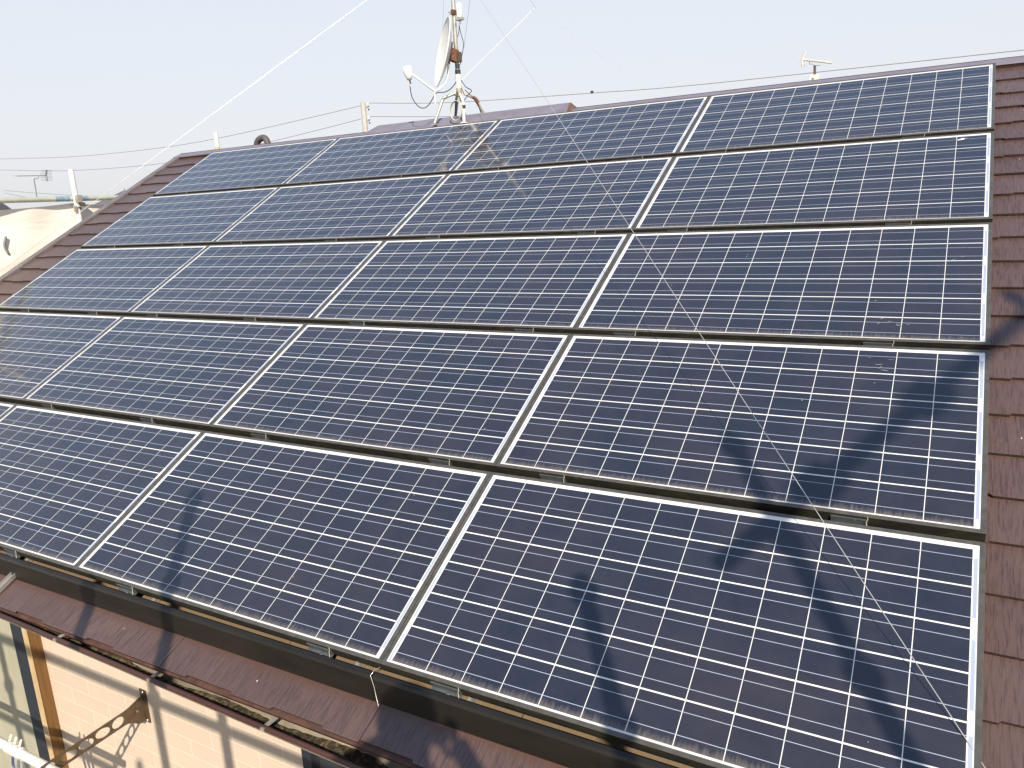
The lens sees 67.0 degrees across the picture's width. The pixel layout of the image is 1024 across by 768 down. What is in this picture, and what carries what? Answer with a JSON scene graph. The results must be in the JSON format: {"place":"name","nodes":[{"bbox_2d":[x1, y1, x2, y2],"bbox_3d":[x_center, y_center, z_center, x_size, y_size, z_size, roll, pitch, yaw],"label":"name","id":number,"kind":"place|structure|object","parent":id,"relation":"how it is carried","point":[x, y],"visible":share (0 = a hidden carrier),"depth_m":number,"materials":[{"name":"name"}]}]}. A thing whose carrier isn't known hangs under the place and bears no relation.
{"place":"outdoors","nodes":[
{"label":"outdoors","id":0,"kind":"place"},
{"bbox_2d":[0,203,10,209],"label":"house","id":1,"kind":"structure","parent":0,"point":[3,206],"depth_m":70.79,"materials":[{"name":"grey"}]},
{"bbox_2d":[24,170,51,196],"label":"tv aerial","id":2,"kind":"object","parent":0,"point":[45,175],"visible":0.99,"depth_m":58.00,"materials":[{"name":"grey metal"}]},
{"bbox_2d":[93,189,125,204],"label":"house","id":3,"kind":"structure","parent":0,"point":[103,202],"depth_m":57.32,"materials":[{"name":"grey"}]},
{"bbox_2d":[0,0,1023,208],"label":"sky","id":4,"kind":"structure","parent":0,"point":[80,78],"materials":[{"name":"white"}]},
{"label":"ground","id":5,"kind":"structure","parent":0,"visible":0},
{"bbox_2d":[0,132,219,222],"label":"scaffold","id":6,"kind":"object","parent":5,"relation":"on","point":[79,203],"visible":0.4,"depth_m":7.51,"materials":[{"name":"white metal"}]},
{"bbox_2d":[0,203,103,275],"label":"dust sheet","id":7,"kind":"object","parent":6,"relation":"hanging from","point":[23,230],"visible":0.01,"depth_m":7.29,"materials":[{"name":"white fabric"}]},
{"bbox_2d":[3,236,9,254],"bbox_3d":[-4.652,-1.272,7.107,0.026,0.173,0.049,4,15,29],"label":"dangling cord","id":8,"kind":"object","parent":7,"relation":"hanging from","point":[4,245],"visible":1,"depth_m":7.09,"materials":[{"name":"white"}]},
{"bbox_2d":[360,102,369,131],"bbox_3d":[-5.980,-6.216,34.138,0.479,11.797,0.337,14,21,50],"label":"utility pole","id":9,"kind":"object","parent":5,"relation":"on","point":[365,117],"visible":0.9,"depth_m":32.87,"materials":[{"name":"concrete"}]},
{"bbox_2d":[11,105,360,158],"bbox_3d":[-23.506,-13.036,42.484,39.277,1.107,0.019,4,15,29],"label":"power line","id":10,"kind":"object","parent":9,"relation":"attached to","point":[194,142],"visible":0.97,"depth_m":38.21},
{"bbox_2d":[19,119,359,170],"bbox_3d":[-23.501,-12.435,42.643,39.150,1.404,0.019,4,15,29],"label":"power line","id":11,"kind":"object","parent":9,"relation":"attached to","point":[162,163],"visible":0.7,"depth_m":39.76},
{"bbox_2d":[370,116,452,116],"bbox_3d":[1.671,-10.083,28.702,17.699,1.421,0.019,4,15,29],"label":"power line","id":12,"kind":"object","parent":9,"relation":"attached to","point":[410,116],"visible":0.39,"depth_m":31.85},
{"bbox_2d":[394,50,1022,103],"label":"power line","id":13,"kind":"object","parent":9,"relation":"attached to","point":[732,81],"visible":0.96,"depth_m":25.34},
{"bbox_2d":[0,56,1023,767],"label":"house","id":14,"kind":"structure","parent":5,"relation":"on","point":[58,694],"depth_m":3.01,"materials":[{"name":"tile"}]},
{"bbox_2d":[0,401,16,417],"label":"solar panel","id":15,"kind":"object","parent":14,"relation":"attached to","point":[5,407],"visible":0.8,"depth_m":4.44,"materials":[{"name":"blue glass"}]},
{"bbox_2d":[4,549,20,557],"bbox_3d":[-2.192,0.768,3.398,0.105,0.101,0.034,4,43,29],"label":"panel clamp","id":16,"kind":"object","parent":14,"relation":"attached to","point":[13,553],"visible":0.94,"depth_m":3.38,"materials":[{"name":"silver metal"}]},
{"bbox_2d":[0,557,32,592],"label":"mounting foot","id":17,"kind":"object","parent":14,"relation":"attached to","point":[7,580],"visible":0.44,"depth_m":3.34},
{"bbox_2d":[0,619,68,767],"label":"window","id":18,"kind":"structure","parent":14,"relation":"in","point":[28,712],"depth_m":4.27,"materials":[{"name":"gold glass"}]},
{"bbox_2d":[41,404,54,408],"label":"panel clamp","id":19,"kind":"object","parent":14,"relation":"attached to","point":[48,406],"visible":0.34,"depth_m":4.34,"materials":[{"name":"silver metal"}]},
{"bbox_2d":[0,311,122,404],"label":"solar panel","id":20,"kind":"object","parent":14,"relation":"on","point":[37,349],"visible":0.93,"depth_m":4.96,"materials":[{"name":"blue glass"}]},
{"bbox_2d":[40,688,150,767],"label":"laundry bracket","id":21,"kind":"object","parent":14,"relation":"attached to","point":[130,714],"visible":1,"depth_m":3.61,"materials":[{"name":"brown metal"}]},
{"bbox_2d":[0,736,58,767],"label":"laundry pole","id":22,"kind":"object","parent":21,"relation":"on","point":[30,758],"depth_m":3.40,"materials":[{"name":"white metal"}]},
{"bbox_2d":[2,734,13,753],"bbox_3d":[-2.267,1.635,3.487,0.014,0.098,0.048,4,15,29],"label":"clothes peg","id":23,"kind":"object","parent":22,"relation":"attached to","point":[6,745],"visible":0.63,"depth_m":3.47,"materials":[{"name":"white plastic"}]},
{"bbox_2d":[11,756,14,767],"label":"hanging strap","id":24,"kind":"object","parent":23,"relation":"hanging from","point":[12,761],"visible":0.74,"depth_m":3.51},
{"bbox_2d":[7,737,18,755],"bbox_3d":[-2.232,1.637,3.467,0.014,0.098,0.048,4,15,29],"label":"clothes peg","id":25,"kind":"object","parent":22,"relation":"attached to","point":[11,747],"visible":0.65,"depth_m":3.46,"materials":[{"name":"white plastic"}]},
{"bbox_2d":[13,739,25,760],"bbox_3d":[-2.198,1.640,3.448,0.014,0.098,0.048,4,15,29],"label":"clothes peg","id":26,"kind":"object","parent":22,"relation":"attached to","point":[16,750],"visible":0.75,"depth_m":3.44,"materials":[{"name":"white plastic"}]},
{"bbox_2d":[0,404,203,573],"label":"solar panel","id":27,"kind":"object","parent":14,"relation":"attached to","point":[75,487],"visible":0.95,"depth_m":3.66,"materials":[{"name":"blue glass"}]},
{"bbox_2d":[0,245,208,315],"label":"solar panel","id":28,"kind":"object","parent":14,"relation":"on","point":[120,281],"visible":0.92,"depth_m":5.58,"materials":[{"name":"blue glass"}]},
{"bbox_2d":[116,584,137,594],"bbox_3d":[-1.494,0.822,3.009,0.105,0.101,0.034,4,43,29],"label":"panel clamp","id":29,"kind":"object","parent":14,"relation":"attached to","point":[129,590],"visible":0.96,"depth_m":3.00,"materials":[{"name":"silver metal"}]},
{"bbox_2d":[139,418,155,423],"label":"panel clamp","id":30,"kind":"object","parent":14,"relation":"attached to","point":[147,420],"visible":0.37,"depth_m":3.92,"materials":[{"name":"silver metal"}]},
{"bbox_2d":[150,597,159,602],"bbox_3d":[-1.381,0.836,2.988,0.032,0.053,0.079,4,15,29],"label":"mounting foot","id":31,"kind":"object","parent":14,"relation":"attached to","point":[155,599],"visible":0.29,"depth_m":2.99},
{"bbox_2d":[22,316,306,430],"bbox_3d":[-1.964,-0.106,4.338,1.582,0.038,0.810,4,43,29],"label":"solar panel","id":32,"kind":"object","parent":14,"relation":"on","point":[199,374],"visible":0.97,"depth_m":4.26,"materials":[{"name":"blue glass"}]},
{"bbox_2d":[80,187,278,248],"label":"solar panel","id":33,"kind":"object","parent":14,"relation":"attached to","point":[206,218],"visible":0.9,"depth_m":6.12,"materials":[{"name":"blue glass"}]},
{"bbox_2d":[0,553,375,700],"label":"rail cover","id":34,"kind":"object","parent":14,"relation":"attached to","point":[329,671],"visible":1,"depth_m":2.76,"materials":[{"name":"black metal"}]},
{"bbox_2d":[0,611,388,767],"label":"gutter","id":35,"kind":"object","parent":14,"relation":"on","point":[356,756],"visible":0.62,"depth_m":2.58,"materials":[{"name":"brown metal"}]},
{"bbox_2d":[153,138,337,195],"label":"solar panel","id":36,"kind":"object","parent":14,"relation":"attached to","point":[279,165],"visible":0.9,"depth_m":6.66,"materials":[{"name":"blue glass"}]},
{"bbox_2d":[128,240,384,322],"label":"solar panel","id":37,"kind":"object","parent":14,"relation":"on","point":[298,282],"visible":0.9,"depth_m":4.80,"materials":[{"name":"blue glass"}]},
{"bbox_2d":[250,433,269,439],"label":"panel clamp","id":38,"kind":"object","parent":14,"relation":"attached to","point":[259,436],"visible":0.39,"depth_m":3.53,"materials":[{"name":"silver metal"}]},
{"bbox_2d":[254,134,270,144],"bbox_3d":[-2.551,-2.384,7.851,0.279,0.278,0.064,4,15,29],"label":"vent pipe","id":39,"kind":"object","parent":14,"relation":"on","point":[259,139],"visible":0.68,"depth_m":7.78,"materials":[{"name":"metal"}]},
{"bbox_2d":[74,431,491,669],"bbox_3d":[-0.926,0.554,3.033,1.582,0.038,0.810,4,43,29],"label":"solar panel","id":40,"kind":"object","parent":14,"relation":"on","point":[339,552],"visible":0.97,"depth_m":2.93,"materials":[{"name":"blue glass"}]},
{"bbox_2d":[306,643,333,656],"bbox_3d":[-0.623,0.890,2.523,0.105,0.101,0.034,4,43,29],"label":"panel clamp","id":41,"kind":"object","parent":14,"relation":"attached to","point":[321,650],"visible":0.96,"depth_m":2.51,"materials":[{"name":"silver metal"}]},
{"bbox_2d":[301,749,344,767],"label":"window","id":42,"kind":"structure","parent":14,"relation":"in","point":[310,760],"depth_m":3.14,"materials":[{"name":"grey glass"}]},
{"bbox_2d":[213,173,448,244],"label":"solar panel","id":43,"kind":"object","parent":14,"relation":"on","point":[375,209],"visible":0.88,"depth_m":5.35,"materials":[{"name":"blue glass"}]},
{"bbox_2d":[349,321,364,324],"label":"panel clamp","id":44,"kind":"object","parent":14,"relation":"attached to","point":[357,323],"visible":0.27,"depth_m":4.07,"materials":[{"name":"silver metal"}]},
{"bbox_2d":[353,661,365,667],"bbox_3d":[-0.492,0.905,2.493,0.032,0.053,0.079,4,15,29],"label":"mounting foot","id":45,"kind":"object","parent":14,"relation":"attached to","point":[357,663],"visible":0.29,"depth_m":2.49},
{"bbox_2d":[210,323,571,471],"bbox_3d":[-0.584,0.002,3.568,1.582,0.038,0.810,4,43,29],"label":"solar panel","id":46,"kind":"object","parent":14,"relation":"on","point":[464,398],"visible":0.97,"depth_m":3.48,"materials":[{"name":"blue glass"}]},
{"bbox_2d":[283,119,499,185],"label":"solar panel","id":47,"kind":"object","parent":14,"relation":"on","point":[446,149],"visible":0.9,"depth_m":5.89,"materials":[{"name":"blue glass"}]},
{"bbox_2d":[428,458,451,465],"bbox_3d":[-0.281,0.338,3.058,0.105,0.101,0.034,4,43,29],"label":"panel clamp","id":48,"kind":"object","parent":14,"relation":"attached to","point":[440,462],"visible":0.37,"depth_m":3.05,"materials":[{"name":"silver metal"}]},
{"bbox_2d":[430,681,462,697],"bbox_3d":[-0.192,0.924,2.282,0.105,0.101,0.034,4,43,29],"label":"panel clamp","id":49,"kind":"object","parent":14,"relation":"attached to","point":[447,690],"visible":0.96,"depth_m":2.27,"materials":[{"name":"silver metal"}]},
{"bbox_2d":[431,0,484,124],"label":"antenna mast","id":50,"kind":"object","parent":14,"relation":"on","point":[459,89],"visible":0.88,"depth_m":6.19,"materials":[{"name":"metal"}]},
{"bbox_2d":[0,0,365,271],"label":"guy wire","id":51,"kind":"object","parent":50,"relation":"attached to","point":[181,137],"visible":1,"depth_m":5.60,"materials":[{"name":"white metal"}]},
{"bbox_2d":[402,16,461,103],"bbox_3d":[-0.590,-2.551,6.106,0.384,0.661,0.466,4,15,29],"label":"satellite dish","id":52,"kind":"object","parent":50,"relation":"attached to","point":[447,53],"visible":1,"depth_m":6.13,"materials":[{"name":"metal"}]},
{"bbox_2d":[410,82,455,108],"bbox_3d":[-0.613,-2.298,6.136,0.400,0.209,0.052,-8,14,-22],"label":"coax cable","id":53,"kind":"object","parent":50,"relation":"hanging from","point":[433,96],"visible":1,"depth_m":6.13,"materials":[{"name":"black rubber"}]},
{"bbox_2d":[450,100,462,120],"bbox_3d":[-0.440,-2.153,6.088,0.118,0.155,0.030,4,15,29],"label":"cable coil","id":54,"kind":"object","parent":50,"relation":"hanging from","point":[461,110],"visible":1,"depth_m":6.08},
{"bbox_2d":[455,91,457,115],"bbox_3d":[-0.453,-2.271,6.260,0.037,0.192,0.085,-9,14,-22],"label":"coax cable","id":55,"kind":"object","parent":50,"relation":"hanging from","point":[456,103],"visible":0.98,"depth_m":6.23,"materials":[{"name":"black rubber"}]},
{"bbox_2d":[455,3,464,23],"bbox_3d":[-0.411,-2.900,6.049,0.060,0.153,0.048,4,15,29],"label":"signal booster","id":56,"kind":"object","parent":50,"relation":"attached to","point":[460,17],"visible":1,"depth_m":6.03,"materials":[{"name":"white paint"}]},
{"bbox_2d":[459,26,463,63],"bbox_3d":[-0.403,-2.673,6.093,0.058,0.292,0.012,8,17,40],"label":"coax cable","id":57,"kind":"object","parent":50,"relation":"attached to","point":[463,44],"visible":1,"depth_m":6.08,"materials":[{"name":"black rubber"}]},
{"bbox_2d":[462,8,534,79],"bbox_3d":[-0.092,-3.197,7.194,0.007,1.026,2.348,1,14,18],"label":"guy wire","id":58,"kind":"object","parent":50,"relation":"attached to","point":[497,44],"visible":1,"depth_m":7.05,"materials":[{"name":"white paint"}]},
{"bbox_2d":[482,2,984,767],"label":"guy wire","id":59,"kind":"object","parent":50,"relation":"attached to","point":[770,440],"visible":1,"depth_m":2.33,"materials":[{"name":"grey metal"}]},
{"bbox_2d":[310,233,629,333],"bbox_3d":[-0.242,-0.550,4.104,1.582,0.038,0.810,4,43,29],"label":"solar panel","id":60,"kind":"object","parent":14,"relation":"on","point":[546,283],"visible":0.9,"depth_m":4.02,"materials":[{"name":"blue glass"}]},
{"bbox_2d":[466,696,478,703],"bbox_3d":[-0.118,0.935,2.284,0.032,0.053,0.079,4,15,29],"label":"mounting foot","id":61,"kind":"object","parent":14,"relation":"attached to","point":[471,699],"visible":0.29,"depth_m":2.29},
{"bbox_2d":[514,328,534,331],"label":"panel clamp","id":62,"kind":"object","parent":14,"relation":"attached to","point":[524,330],"visible":0.27,"depth_m":3.58,"materials":[{"name":"silver metal"}]},
{"bbox_2d":[372,672,678,767],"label":"rail cover","id":63,"kind":"object","parent":14,"relation":"on","point":[554,745],"visible":1,"depth_m":2.16,"materials":[{"name":"black metal"}]},
{"bbox_2d":[389,156,674,239],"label":"solar panel","id":64,"kind":"object","parent":14,"relation":"on","point":[566,199],"visible":0.9,"depth_m":4.57,"materials":[{"name":"blue glass"}]},
{"bbox_2d":[539,474,566,482],"bbox_3d":[0.150,0.372,2.818,0.105,0.101,0.034,4,43,29],"label":"panel clamp","id":65,"kind":"object","parent":14,"relation":"attached to","point":[553,478],"visible":0.36,"depth_m":2.81,"materials":[{"name":"silver metal"}]},
{"bbox_2d":[451,95,709,172],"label":"solar panel","id":66,"kind":"object","parent":14,"relation":"on","point":[646,130],"visible":0.9,"depth_m":5.11,"materials":[{"name":"blue glass"}]},
{"bbox_2d":[613,331,636,335],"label":"panel clamp","id":67,"kind":"object","parent":14,"relation":"attached to","point":[626,334],"visible":0.26,"depth_m":3.34,"materials":[{"name":"silver metal"}]},
{"bbox_2d":[381,472,985,767],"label":"solar panel","id":68,"kind":"object","parent":14,"relation":"attached to","point":[696,634],"visible":1,"depth_m":2.17,"materials":[{"name":"blue glass"}]},
{"bbox_2d":[496,334,989,541],"bbox_3d":[0.796,0.110,2.798,1.582,0.038,0.810,4,43,29],"label":"solar panel","id":69,"kind":"object","parent":14,"relation":"on","point":[891,437],"visible":1,"depth_m":2.69,"materials":[{"name":"blue glass"}]},
{"bbox_2d":[575,222,992,349],"bbox_3d":[1.138,-0.443,3.334,1.582,0.038,0.810,4,43,29],"label":"solar panel","id":70,"kind":"object","parent":14,"relation":"on","point":[923,285],"visible":0.98,"depth_m":3.24,"materials":[{"name":"blue glass"}]},
{"bbox_2d":[633,131,993,232],"bbox_3d":[1.480,-0.995,3.870,1.582,0.038,0.810,4,43,29],"label":"solar panel","id":71,"kind":"object","parent":14,"relation":"on","point":[943,179],"visible":0.95,"depth_m":3.79,"materials":[{"name":"blue glass"}]},
{"bbox_2d":[677,63,995,155],"bbox_3d":[1.822,-1.548,4.405,1.582,0.038,0.810,4,43,29],"label":"solar panel","id":72,"kind":"object","parent":14,"relation":"on","point":[954,100],"visible":0.91,"depth_m":4.33,"materials":[{"name":"blue glass"}]},
{"bbox_2d":[830,515,867,525],"bbox_3d":[1.017,0.439,2.334,0.105,0.101,0.034,4,43,29],"label":"panel clamp","id":73,"kind":"object","parent":14,"relation":"attached to","point":[851,520],"visible":0.36,"depth_m":2.32,"materials":[{"name":"silver metal"}]},
{"bbox_2d":[863,341,893,345],"bbox_3d":[1.359,-0.113,2.870,0.105,0.101,0.034,4,43,29],"label":"panel clamp","id":74,"kind":"object","parent":14,"relation":"attached to","point":[877,344],"visible":0.27,"depth_m":2.86,"materials":[{"name":"silver metal"}]},
{"bbox_2d":[885,221,911,224],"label":"panel clamp","id":75,"kind":"object","parent":14,"relation":"attached to","point":[900,224],"visible":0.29,"depth_m":3.39,"materials":[{"name":"silver metal"}]},
{"bbox_3d":[8.850,-4.134,26.143,10.000,9.870,8.500,4,15,29],"label":"house","id":76,"kind":"object","parent":5,"relation":"on","visible":0},
{"bbox_2d":[810,74,819,79],"bbox_3d":[8.851,-8.213,22.669,0.242,1.597,0.250,4,15,29],"label":"chimney","id":77,"kind":"object","parent":76,"relation":"on","point":[815,77],"visible":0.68,"depth_m":22.40,"materials":[{"name":"white"}]},
{"bbox_2d":[799,51,832,74],"bbox_3d":[8.825,-9.291,22.401,0.916,0.738,0.390,4,15,29],"label":"tv aerial","id":78,"kind":"object","parent":77,"relation":"attached to","point":[809,60],"visible":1,"depth_m":22.45,"materials":[{"name":"white metal"}]},
{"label":"guy wire","id":79,"kind":"object","parent":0,"visible":0},
{"bbox_2d":[537,9,655,95],"bbox_3d":[1.046,-3.671,8.721,1.822,0.909,0.003,-11,16,-31],"label":"guy wire","id":80,"kind":"object","parent":79,"relation":"attached to","point":[596,52],"visible":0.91,"depth_m":8.63,"materials":[{"name":"grey metal"}]}
]}

